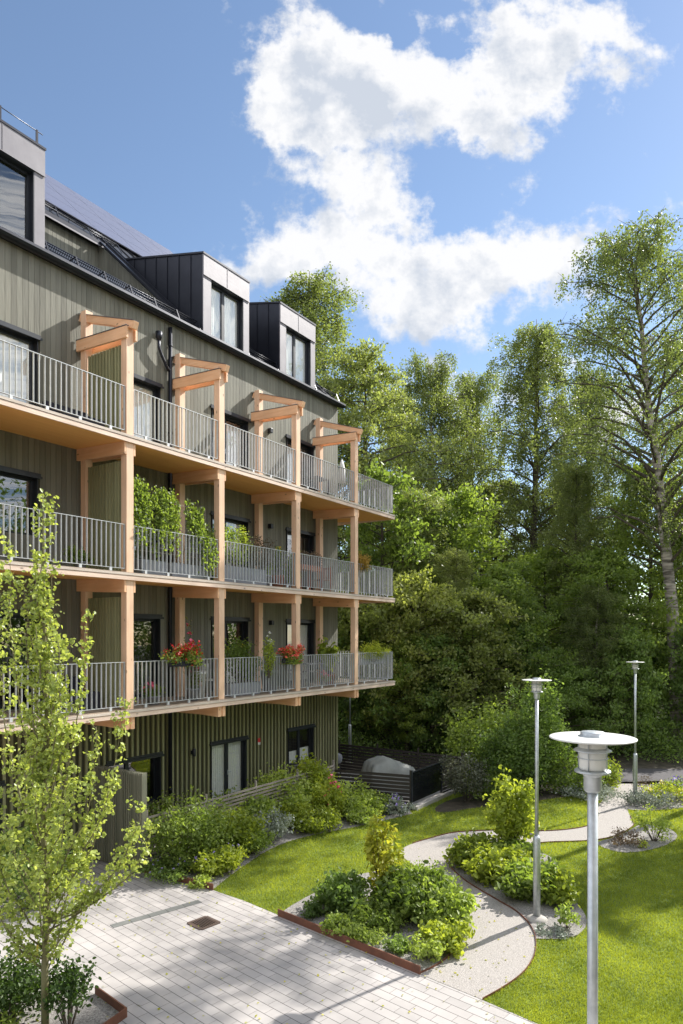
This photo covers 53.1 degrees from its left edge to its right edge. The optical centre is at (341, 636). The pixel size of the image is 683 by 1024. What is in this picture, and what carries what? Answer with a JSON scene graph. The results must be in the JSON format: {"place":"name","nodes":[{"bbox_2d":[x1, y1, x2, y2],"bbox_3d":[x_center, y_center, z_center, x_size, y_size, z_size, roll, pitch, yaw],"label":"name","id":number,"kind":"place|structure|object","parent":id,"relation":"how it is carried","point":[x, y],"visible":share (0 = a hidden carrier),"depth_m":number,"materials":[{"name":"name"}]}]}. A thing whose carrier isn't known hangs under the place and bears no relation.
{"place":"outdoors","nodes":[
{"label":"outdoors","id":0,"kind":"place"},
{"bbox_2d":[34,676,99,712],"bbox_3d":[-5.924,1.240,14.693,0.750,0.700,1.200,0,0,34],"label":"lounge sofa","id":1,"kind":"object","parent":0,"point":[88,695],"visible":0.3,"depth_m":14.81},
{"bbox_2d":[0,860,536,1023],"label":"paving","id":2,"kind":"structure","parent":0,"point":[138,985],"depth_m":10.76,"materials":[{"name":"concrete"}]},
{"bbox_2d":[0,817,94,911],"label":"shrub","id":3,"kind":"object","parent":2,"relation":"on","point":[6,856],"visible":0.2,"depth_m":13.05,"materials":[{"name":"green plant"}]},
{"bbox_2d":[1,969,118,1023],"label":"planting bed gravel","id":4,"kind":"structure","parent":2,"relation":"on","point":[99,1010],"depth_m":9.49,"materials":[{"name":"gravel"}]},
{"bbox_2d":[0,937,65,1023],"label":"shrub","id":5,"kind":"object","parent":4,"relation":"on","point":[16,982],"visible":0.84,"depth_m":9.13,"materials":[{"name":"green plant"}]},
{"bbox_2d":[33,953,101,1023],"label":"shrub","id":6,"kind":"object","parent":4,"relation":"on","point":[73,985],"visible":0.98,"depth_m":8.94,"materials":[{"name":"green plant"}]},
{"bbox_2d":[0,488,159,1023],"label":"young tree","id":7,"kind":"object","parent":4,"relation":"on","point":[45,758],"visible":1,"depth_m":8.86,"materials":[{"name":"green plant"}]},
{"bbox_2d":[94,765,146,872],"bbox_3d":[-5.088,4.145,15.650,1.705,2.210,0.140,0,0,34],"label":"ribbed screen","id":8,"kind":"object","parent":2,"relation":"on","point":[134,784],"visible":0.67,"depth_m":15.51,"materials":[{"name":"wood"}]},
{"bbox_2d":[278,909,420,974],"bbox_3d":[0.016,5.210,11.719,3.290,0.180,0.020,0,0,43],"label":"steel edging","id":9,"kind":"object","parent":2,"relation":"on","point":[390,958],"visible":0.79,"depth_m":11.49,"materials":[{"name":"metal"}]},
{"bbox_2d":[149,772,449,868],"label":"terrace floor","id":10,"kind":"structure","parent":0,"point":[351,788],"depth_m":22.37,"materials":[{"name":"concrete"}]},
{"bbox_2d":[147,760,334,864],"bbox_3d":[-2.302,4.570,18.387,0.070,1.360,7.490,0,0,34],"label":"slatted fence","id":11,"kind":"object","parent":10,"relation":"on","point":[255,787],"visible":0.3,"depth_m":17.95,"materials":[{"name":"grey wood"}]},
{"bbox_2d":[208,785,283,823],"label":"shrub","id":12,"kind":"object","parent":10,"relation":"on","point":[264,805],"visible":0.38,"depth_m":18.09,"materials":[{"name":"green plant"}]},
{"bbox_2d":[289,749,338,809],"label":"shrub","id":13,"kind":"object","parent":10,"relation":"on","point":[320,772],"visible":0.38,"depth_m":20.39,"materials":[{"name":"green plant"}]},
{"bbox_2d":[357,756,414,795],"bbox_3d":[1.672,4.608,23.035,2.100,1.243,1.240,0,0,-21],"label":"covered furniture","id":14,"kind":"object","parent":10,"relation":"on","point":[381,764],"visible":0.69,"depth_m":22.54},
{"bbox_2d":[338,740,463,783],"bbox_3d":[1.351,4.640,25.629,6.951,1.220,0.071,0,0,34],"label":"slatted fence","id":15,"kind":"object","parent":10,"relation":"on","point":[391,753],"visible":0.22,"depth_m":25.55,"materials":[{"name":"wood"}]},
{"bbox_2d":[0,0,682,615],"label":"sky","id":16,"kind":"structure","parent":0,"point":[451,160],"materials":[{"name":"blue"}]},
{"bbox_2d":[66,705,682,868],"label":"ground","id":17,"kind":"structure","parent":0,"point":[645,764],"depth_m":28.95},
{"bbox_2d":[0,105,394,877],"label":"apartment building","id":18,"kind":"structure","parent":17,"relation":"on","point":[188,375],"depth_m":17.90,"materials":[{"name":"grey wood"}]},
{"bbox_2d":[0,465,42,534],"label":"window","id":19,"kind":"structure","parent":18,"relation":"in","point":[32,477],"depth_m":14.87,"materials":[{"name":"black metal"}]},
{"bbox_2d":[0,320,42,405],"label":"balcony door","id":20,"kind":"structure","parent":18,"relation":"in","point":[10,333],"depth_m":14.77,"materials":[{"name":"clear glass"}]},
{"bbox_2d":[105,751,164,805],"bbox_3d":[-5.252,3.668,17.187,0.295,1.315,1.820,0,0,34],"label":"window","id":21,"kind":"structure","parent":18,"relation":"in","point":[156,756],"depth_m":17.83,"materials":[{"name":"black metal"}]},
{"bbox_2d":[133,474,155,558],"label":"climbing plant","id":22,"kind":"object","parent":18,"relation":"attached to","point":[140,495],"visible":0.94,"depth_m":15.28,"materials":[{"name":"green plant"}]},
{"bbox_2d":[133,614,163,697],"bbox_3d":[-5.074,0.490,17.428,0.265,2.120,1.180,0,0,34],"label":"balcony door","id":23,"kind":"structure","parent":18,"relation":"in","point":[155,619],"depth_m":17.84,"materials":[{"name":"black metal"}]},
{"bbox_2d":[133,373,163,443],"bbox_3d":[-5.086,-5.515,17.436,0.292,2.150,1.180,0,0,34],"label":"balcony door","id":24,"kind":"structure","parent":18,"relation":"in","point":[140,383],"depth_m":17.71,"materials":[{"name":"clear glass"}]},
{"bbox_2d":[144,485,182,561],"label":"climbing plant","id":25,"kind":"object","parent":18,"relation":"attached to","point":[164,510],"visible":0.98,"depth_m":15.82,"materials":[{"name":"green plant"}]},
{"bbox_2d":[168,660,201,666],"bbox_3d":[-3.698,0.645,16.217,0.102,0.130,1.000,0,0,34],"label":"flower box","id":26,"kind":"object","parent":18,"relation":"attached to","point":[179,664],"visible":0.66,"depth_m":16.04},
{"bbox_2d":[158,640,207,666],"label":"potted plant","id":27,"kind":"object","parent":26,"relation":"in","point":[185,652],"visible":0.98,"depth_m":16.15,"materials":[{"name":"red plant"}]},
{"bbox_2d":[167,562,206,579],"bbox_3d":[-3.858,-1.585,16.833,0.370,0.370,1.150,0,0,34],"label":"planter box","id":28,"kind":"object","parent":18,"relation":"on","point":[179,574],"visible":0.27,"depth_m":16.63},
{"bbox_2d":[183,498,209,564],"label":"climbing plant","id":29,"kind":"object","parent":28,"relation":"in","point":[195,525],"visible":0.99,"depth_m":16.66,"materials":[{"name":"green plant"}]},
{"bbox_2d":[209,735,249,805],"bbox_3d":[-3.344,3.995,20.037,0.262,2.010,1.660,0,0,34],"label":"terrace door","id":30,"kind":"structure","parent":18,"relation":"in","point":[228,756],"depth_m":20.24,"materials":[{"name":"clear glass"}]},
{"bbox_2d":[209,511,250,579],"bbox_3d":[-3.329,-2.500,20.087,0.292,2.120,1.700,0,0,34],"label":"balcony door","id":31,"kind":"structure","parent":18,"relation":"in","point":[234,521],"depth_m":20.35,"materials":[{"name":"black glass"}]},
{"bbox_2d":[209,404,250,469],"bbox_3d":[-3.329,-5.515,20.087,0.292,2.150,1.700,0,0,34],"label":"balcony door","id":32,"kind":"structure","parent":18,"relation":"in","point":[230,416],"depth_m":20.40,"materials":[{"name":"white glass"}]},
{"bbox_2d":[211,616,250,690],"bbox_3d":[-3.329,0.490,20.087,0.292,2.120,1.700,0,0,34],"label":"balcony door","id":33,"kind":"structure","parent":18,"relation":"in","point":[243,621],"depth_m":20.22,"materials":[{"name":"black glass"}]},
{"bbox_2d":[225,681,259,696],"bbox_3d":[-2.717,1.415,18.566,0.320,0.350,1.200,0,0,34],"label":"planter box","id":34,"kind":"object","parent":18,"relation":"on","point":[241,694],"visible":0.41,"depth_m":18.33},
{"bbox_2d":[224,636,261,682],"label":"potted plant","id":35,"kind":"object","parent":34,"relation":"in","point":[242,649],"visible":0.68,"depth_m":18.41,"materials":[{"name":"green plant"}]},
{"bbox_2d":[285,619,315,681],"bbox_3d":[-1.446,0.490,22.930,0.292,2.120,1.640,0,0,34],"label":"balcony door","id":36,"kind":"structure","parent":18,"relation":"in","point":[306,626],"depth_m":23.43,"materials":[{"name":"black glass"}]},
{"bbox_2d":[286,723,315,767],"bbox_3d":[-1.411,3.648,22.955,0.262,1.295,1.560,0,0,34],"label":"window","id":37,"kind":"structure","parent":18,"relation":"in","point":[310,748],"depth_m":23.03,"materials":[{"name":"black glass"}]},
{"bbox_2d":[260,261,399,616],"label":"birch tree","id":38,"kind":"object","parent":17,"relation":"on","point":[313,310],"visible":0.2,"depth_m":41.83,"materials":[{"name":"green plant"}]},
{"bbox_2d":[338,570,427,745],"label":"tree","id":39,"kind":"object","parent":17,"relation":"on","point":[375,617],"visible":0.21,"depth_m":29.96,"materials":[{"name":"green plant"}]},
{"bbox_2d":[338,632,428,747],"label":"tree","id":40,"kind":"object","parent":17,"relation":"on","point":[357,718],"visible":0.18,"depth_m":30.12,"materials":[{"name":"green plant"}]},
{"bbox_2d":[315,335,465,623],"bbox_3d":[1.166,-6.058,40.799,12.181,22.619,10.254,0,0,5],"label":"broadleaf tree","id":41,"kind":"object","parent":17,"relation":"on","point":[364,364],"visible":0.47,"depth_m":39.55,"materials":[{"name":"green plant"}]},
{"bbox_2d":[338,457,457,740],"bbox_3d":[2.262,-1.535,33.108,9.866,13.580,7.895,0,0,10],"label":"maple tree","id":42,"kind":"object","parent":17,"relation":"on","point":[395,547],"visible":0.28,"depth_m":32.22,"materials":[{"name":"green plant"}]},
{"bbox_2d":[360,633,443,756],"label":"maple tree","id":43,"kind":"object","parent":17,"relation":"on","point":[405,725],"visible":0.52,"depth_m":29.01,"materials":[{"name":"green plant"}]},
{"bbox_2d":[344,564,480,753],"bbox_3d":[3.127,1.040,30.728,6.535,8.425,6.700,0,0,34],"label":"tree","id":44,"kind":"object","parent":17,"relation":"on","point":[415,584],"visible":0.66,"depth_m":29.41,"materials":[{"name":"green plant"}]},
{"bbox_2d":[384,487,457,625],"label":"birch tree","id":45,"kind":"object","parent":17,"relation":"on","point":[435,503],"visible":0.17,"depth_m":33.20,"materials":[{"name":"green plant"}]},
{"bbox_2d":[364,628,493,753],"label":"tree","id":46,"kind":"object","parent":17,"relation":"on","point":[431,688],"visible":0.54,"depth_m":28.80,"materials":[{"name":"green plant"}]},
{"bbox_2d":[376,348,493,583],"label":"birch tree","id":47,"kind":"object","parent":17,"relation":"on","point":[434,399],"visible":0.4,"depth_m":46.23,"materials":[{"name":"green plant"}]},
{"bbox_2d":[371,481,538,673],"bbox_3d":[5.966,-1.264,35.423,8.582,13.037,10.724,0,0,43],"label":"maple tree","id":48,"kind":"object","parent":17,"relation":"on","point":[469,506],"visible":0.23,"depth_m":34.59,"materials":[{"name":"green plant"}]},
{"bbox_2d":[423,546,488,744],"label":"birch tree","id":49,"kind":"object","parent":17,"relation":"on","point":[459,559],"visible":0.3,"depth_m":31.11,"materials":[{"name":"green plant"}]},
{"bbox_2d":[395,584,536,748],"bbox_3d":[5.530,1.461,29.441,6.700,7.583,6.535,0,0,43],"label":"tree","id":50,"kind":"object","parent":17,"relation":"on","point":[478,601],"visible":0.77,"depth_m":28.50,"materials":[{"name":"green plant"}]},
{"bbox_2d":[421,369,519,577],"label":"birch tree","id":51,"kind":"object","parent":17,"relation":"on","point":[482,397],"visible":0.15,"depth_m":49.66,"materials":[{"name":"green plant"}]},
{"bbox_2d":[338,713,682,763],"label":"undergrowth","id":52,"kind":"object","parent":17,"relation":"on","point":[649,744],"visible":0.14,"depth_m":29.69,"materials":[{"name":"green plant"}]},
{"bbox_2d":[459,475,564,630],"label":"broadleaf tree","id":53,"kind":"object","parent":17,"relation":"on","point":[500,497],"visible":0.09,"depth_m":48.70,"materials":[{"name":"green plant"}]},
{"bbox_2d":[447,559,582,709],"bbox_3d":[7.252,0.799,32.259,6.522,8.909,8.150,0,0,-15],"label":"maple tree","id":54,"kind":"object","parent":17,"relation":"on","point":[501,575],"visible":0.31,"depth_m":30.99,"materials":[{"name":"green plant"}]},
{"bbox_2d":[468,620,561,730],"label":"tree","id":55,"kind":"object","parent":17,"relation":"on","point":[523,633],"visible":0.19,"depth_m":29.76,"materials":[{"name":"green plant"}]},
{"bbox_2d":[479,594,578,710],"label":"maple tree","id":56,"kind":"object","parent":17,"relation":"on","point":[526,604],"visible":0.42,"depth_m":29.67,"materials":[{"name":"green plant"}]},
{"bbox_2d":[465,318,621,663],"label":"birch tree","id":57,"kind":"object","parent":17,"relation":"on","point":[530,395],"visible":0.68,"depth_m":44.20,"materials":[{"name":"green plant"}]},
{"bbox_2d":[484,545,628,697],"bbox_3d":[10.680,0.093,36.949,10.295,10.321,8.238,0,0,18],"label":"maple tree","id":58,"kind":"object","parent":17,"relation":"on","point":[539,558],"visible":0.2,"depth_m":35.79,"materials":[{"name":"green plant"}]},
{"bbox_2d":[514,659,627,756],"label":"tree","id":59,"kind":"object","parent":17,"relation":"on","point":[571,674],"visible":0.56,"depth_m":29.22,"materials":[{"name":"green plant"}]},
{"bbox_2d":[525,459,622,729],"bbox_3d":[12.340,-2.097,35.976,5.229,14.697,4.913,0,0,42],"label":"birch tree","id":60,"kind":"object","parent":17,"relation":"on","point":[575,506],"visible":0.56,"depth_m":35.56,"materials":[{"name":"green plant"}]},
{"bbox_2d":[542,359,650,648],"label":"birch tree","id":61,"kind":"object","parent":17,"relation":"on","point":[607,494],"visible":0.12,"depth_m":48.20,"materials":[{"name":"green plant"}]},
{"bbox_2d":[555,583,647,731],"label":"birch tree","id":62,"kind":"object","parent":17,"relation":"on","point":[602,596],"visible":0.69,"depth_m":30.59,"materials":[{"name":"green plant"}]},
{"bbox_2d":[538,206,682,746],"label":"birch tree","id":63,"kind":"object","parent":17,"relation":"on","point":[610,259],"visible":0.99,"depth_m":31.95,"materials":[{"name":"green plant"}]},
{"bbox_2d":[539,543,682,723],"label":"maple tree","id":64,"kind":"object","parent":17,"relation":"on","point":[600,562],"visible":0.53,"depth_m":32.20,"materials":[{"name":"green plant"}]},
{"bbox_2d":[560,457,682,735],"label":"maple tree","id":65,"kind":"object","parent":17,"relation":"on","point":[624,541],"visible":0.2,"depth_m":34.79,"materials":[{"name":"green plant"}]},
{"bbox_2d":[577,623,682,753],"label":"tree","id":66,"kind":"object","parent":17,"relation":"on","point":[647,696],"visible":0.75,"depth_m":29.80,"materials":[{"name":"green plant"}]},
{"bbox_2d":[633,298,682,644],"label":"birch tree","id":67,"kind":"object","parent":17,"relation":"on","point":[669,469],"visible":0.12,"depth_m":46.54,"materials":[{"name":"green plant"}]},
{"bbox_2d":[652,624,682,732],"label":"tree","id":68,"kind":"object","parent":17,"relation":"on","point":[676,687],"visible":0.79,"depth_m":31.42,"materials":[{"name":"green plant"}]},
{"bbox_2d":[213,770,682,1023],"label":"lawn","id":69,"kind":"structure","parent":0,"point":[538,940],"depth_m":13.38,"materials":[{"name":"plant"}]},
{"bbox_2d":[156,808,411,889],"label":"planting bed gravel","id":70,"kind":"structure","parent":69,"relation":"on","point":[285,838],"depth_m":17.62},
{"bbox_2d":[129,855,202,884],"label":"shrub","id":71,"kind":"object","parent":70,"relation":"on","point":[175,875],"visible":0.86,"depth_m":14.78,"materials":[{"name":"green plant"}]},
{"bbox_2d":[139,784,239,868],"bbox_3d":[-3.570,4.360,15.600,2.275,1.820,2.276,0,0,34],"label":"shrub","id":72,"kind":"object","parent":70,"relation":"on","point":[206,824],"visible":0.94,"depth_m":15.27,"materials":[{"name":"green plant"}]},
{"bbox_2d":[177,841,249,878],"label":"shrub","id":73,"kind":"object","parent":70,"relation":"on","point":[216,862],"visible":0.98,"depth_m":14.97,"materials":[{"name":"green plant"}]},
{"bbox_2d":[194,802,272,855],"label":"shrub","id":74,"kind":"object","parent":70,"relation":"on","point":[246,825],"visible":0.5,"depth_m":16.22,"materials":[{"name":"green plant"}]},
{"bbox_2d":[252,805,301,841],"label":"shrub","id":75,"kind":"object","parent":70,"relation":"on","point":[279,826],"visible":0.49,"depth_m":17.38,"materials":[{"name":"grey plant"}]},
{"bbox_2d":[245,762,321,814],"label":"shrub","id":76,"kind":"object","parent":70,"relation":"on","point":[302,792],"visible":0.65,"depth_m":19.41,"materials":[{"name":"green plant"}]},
{"bbox_2d":[289,801,350,835],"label":"shrub","id":77,"kind":"object","parent":70,"relation":"on","point":[313,823],"visible":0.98,"depth_m":18.19,"materials":[{"name":"green plant"}]},
{"bbox_2d":[310,774,350,814],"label":"shrub","id":78,"kind":"object","parent":70,"relation":"on","point":[322,797],"visible":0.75,"depth_m":19.39,"materials":[{"name":"green plant"}]},
{"bbox_2d":[320,775,382,817],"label":"shrub","id":79,"kind":"object","parent":70,"relation":"on","point":[360,800],"visible":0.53,"depth_m":19.97,"materials":[{"name":"green plant"}]},
{"bbox_2d":[334,766,410,809],"bbox_3d":[0.928,4.650,21.090,2.539,1.200,0.075,0,0,21],"label":"slatted fence","id":80,"kind":"object","parent":69,"relation":"on","point":[381,781],"visible":0.56,"depth_m":20.92,"materials":[{"name":"wood"}]},
{"bbox_2d":[284,869,471,970],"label":"planting bed gravel","id":81,"kind":"structure","parent":69,"relation":"on","point":[296,908],"depth_m":12.16,"materials":[{"name":"gravel"}]},
{"bbox_2d":[310,866,373,915],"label":"shrub","id":82,"kind":"object","parent":81,"relation":"on","point":[339,891],"visible":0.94,"depth_m":12.82,"materials":[{"name":"green plant"}]},
{"bbox_2d":[342,912,388,946],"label":"shrub","id":83,"kind":"object","parent":81,"relation":"on","point":[356,930],"visible":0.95,"depth_m":11.59,"materials":[{"name":"green plant"}]},
{"bbox_2d":[346,894,409,934],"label":"shrub","id":84,"kind":"object","parent":81,"relation":"on","point":[390,919],"visible":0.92,"depth_m":12.14,"materials":[{"name":"green plant"}]},
{"bbox_2d":[362,810,405,890],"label":"shrub","id":85,"kind":"object","parent":81,"relation":"on","point":[375,846],"visible":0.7,"depth_m":13.35,"materials":[{"name":"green plant"}]},
{"bbox_2d":[368,860,459,919],"bbox_3d":[1.388,4.817,12.975,1.783,0.973,1.796,0,0,10],"label":"shrub","id":86,"kind":"object","parent":81,"relation":"on","point":[399,886],"visible":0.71,"depth_m":12.66,"materials":[{"name":"green plant"}]},
{"bbox_2d":[407,933,447,962],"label":"shrub","id":87,"kind":"object","parent":81,"relation":"on","point":[424,947],"visible":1,"depth_m":10.97,"materials":[{"name":"green plant"}]},
{"bbox_2d":[388,876,480,930],"bbox_3d":[1.719,4.847,12.501,1.577,0.886,1.408,0,0,34],"label":"shrub","id":88,"kind":"object","parent":81,"relation":"on","point":[459,905],"visible":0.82,"depth_m":12.19,"materials":[{"name":"green plant"}]},
{"bbox_2d":[414,915,477,959],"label":"shrub","id":89,"kind":"object","parent":81,"relation":"on","point":[450,935],"visible":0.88,"depth_m":11.38,"materials":[{"name":"green plant"}]},
{"bbox_2d":[411,760,441,809],"bbox_3d":[2.697,4.650,21.505,0.050,1.200,2.140,0,0,34],"label":"fence panel","id":90,"kind":"object","parent":69,"relation":"on","point":[426,781],"visible":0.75,"depth_m":21.40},
{"bbox_2d":[431,695,530,774],"bbox_3d":[5.454,3.709,25.265,4.178,3.160,5.494,0,0,34],"label":"shrub","id":91,"kind":"object","parent":69,"relation":"on","point":[471,726],"visible":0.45,"depth_m":24.96,"materials":[{"name":"green plant"}]},
{"bbox_2d":[435,783,579,812],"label":"planting bed soil","id":92,"kind":"structure","parent":69,"relation":"on","point":[457,804],"depth_m":21.57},
{"bbox_2d":[438,749,494,801],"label":"shrub","id":93,"kind":"object","parent":92,"relation":"on","point":[456,772],"visible":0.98,"depth_m":21.50,"materials":[{"name":"green plant"}]},
{"bbox_2d":[467,711,563,791],"bbox_3d":[5.846,3.913,23.098,3.267,2.740,3.351,0,0,34],"label":"shrub","id":94,"kind":"object","parent":92,"relation":"on","point":[494,760],"visible":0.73,"depth_m":22.63,"materials":[{"name":"green plant"}]},
{"bbox_2d":[496,664,575,795],"bbox_3d":[6.540,3.092,22.905,2.606,4.351,2.410,0,0,-16],"label":"shrub","id":95,"kind":"object","parent":92,"relation":"on","point":[549,718],"visible":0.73,"depth_m":22.62,"materials":[{"name":"green plant"}]},
{"bbox_2d":[528,745,619,794],"bbox_3d":[7.651,4.433,23.024,3.101,1.688,2.782,0,0,2],"label":"shrub","id":96,"kind":"object","parent":92,"relation":"on","point":[564,776],"visible":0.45,"depth_m":22.64,"materials":[{"name":"green plant"}]},
{"bbox_2d":[448,853,586,938],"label":"planting bed gravel","id":97,"kind":"structure","parent":69,"relation":"on","point":[524,908],"depth_m":13.15,"materials":[{"name":"gravel"}]},
{"bbox_2d":[442,827,501,870],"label":"shrub","id":98,"kind":"object","parent":97,"relation":"on","point":[457,854],"visible":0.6,"depth_m":15.45,"materials":[{"name":"green plant"}]},
{"bbox_2d":[461,840,532,887],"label":"shrub","id":99,"kind":"object","parent":97,"relation":"on","point":[485,865],"visible":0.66,"depth_m":14.55,"materials":[{"name":"green plant"}]},
{"bbox_2d":[481,765,545,842],"bbox_3d":[4.128,4.189,16.403,1.503,2.154,1.546,0,0,13],"label":"shrub","id":100,"kind":"object","parent":97,"relation":"on","point":[506,803],"visible":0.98,"depth_m":16.08,"materials":[{"name":"green plant"}]},
{"bbox_2d":[494,856,570,903],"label":"shrub","id":101,"kind":"object","parent":97,"relation":"on","point":[512,885],"visible":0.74,"depth_m":13.51,"materials":[{"name":"green plant"}]},
{"bbox_2d":[522,678,551,922],"bbox_3d":[3.616,3.159,12.651,0.540,4.783,0.540,0,0,-17],"label":"path lamp","id":102,"kind":"object","parent":97,"relation":"on","point":[535,916],"visible":0.96,"depth_m":12.61,"materials":[{"name":"metal"}]},
{"bbox_2d":[521,864,583,908],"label":"shrub","id":103,"kind":"object","parent":97,"relation":"on","point":[566,890],"visible":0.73,"depth_m":13.21,"materials":[{"name":"green plant"}]},
{"bbox_2d":[549,730,637,1023],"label":"path lamp","id":104,"kind":"object","parent":69,"relation":"on","point":[592,750],"visible":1,"depth_m":4.41,"materials":[{"name":"metal"}]},
{"bbox_2d":[598,824,676,851],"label":"planting bed gravel","id":105,"kind":"structure","parent":69,"relation":"on","point":[606,844],"depth_m":17.36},
{"bbox_2d":[629,803,673,840],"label":"shrub","id":106,"kind":"object","parent":105,"relation":"on","point":[661,824],"visible":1,"depth_m":17.42,"materials":[{"name":"green plant"}]},
{"bbox_2d":[627,794,682,809],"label":"planting bed gravel","id":107,"kind":"structure","parent":69,"relation":"on","point":[641,807],"depth_m":21.03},
{"bbox_2d":[616,788,681,809],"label":"shrub","id":108,"kind":"object","parent":107,"relation":"on","point":[640,795],"visible":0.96,"depth_m":21.03,"materials":[{"name":"green plant"}]},
{"bbox_2d":[401,781,658,998],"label":"path","id":109,"kind":"structure","parent":0,"point":[515,945],"depth_m":12.22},
{"bbox_2d":[468,766,682,784],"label":"road","id":110,"kind":"structure","parent":0,"point":[655,774],"depth_m":25.94,"materials":[{"name":"asphalt"}]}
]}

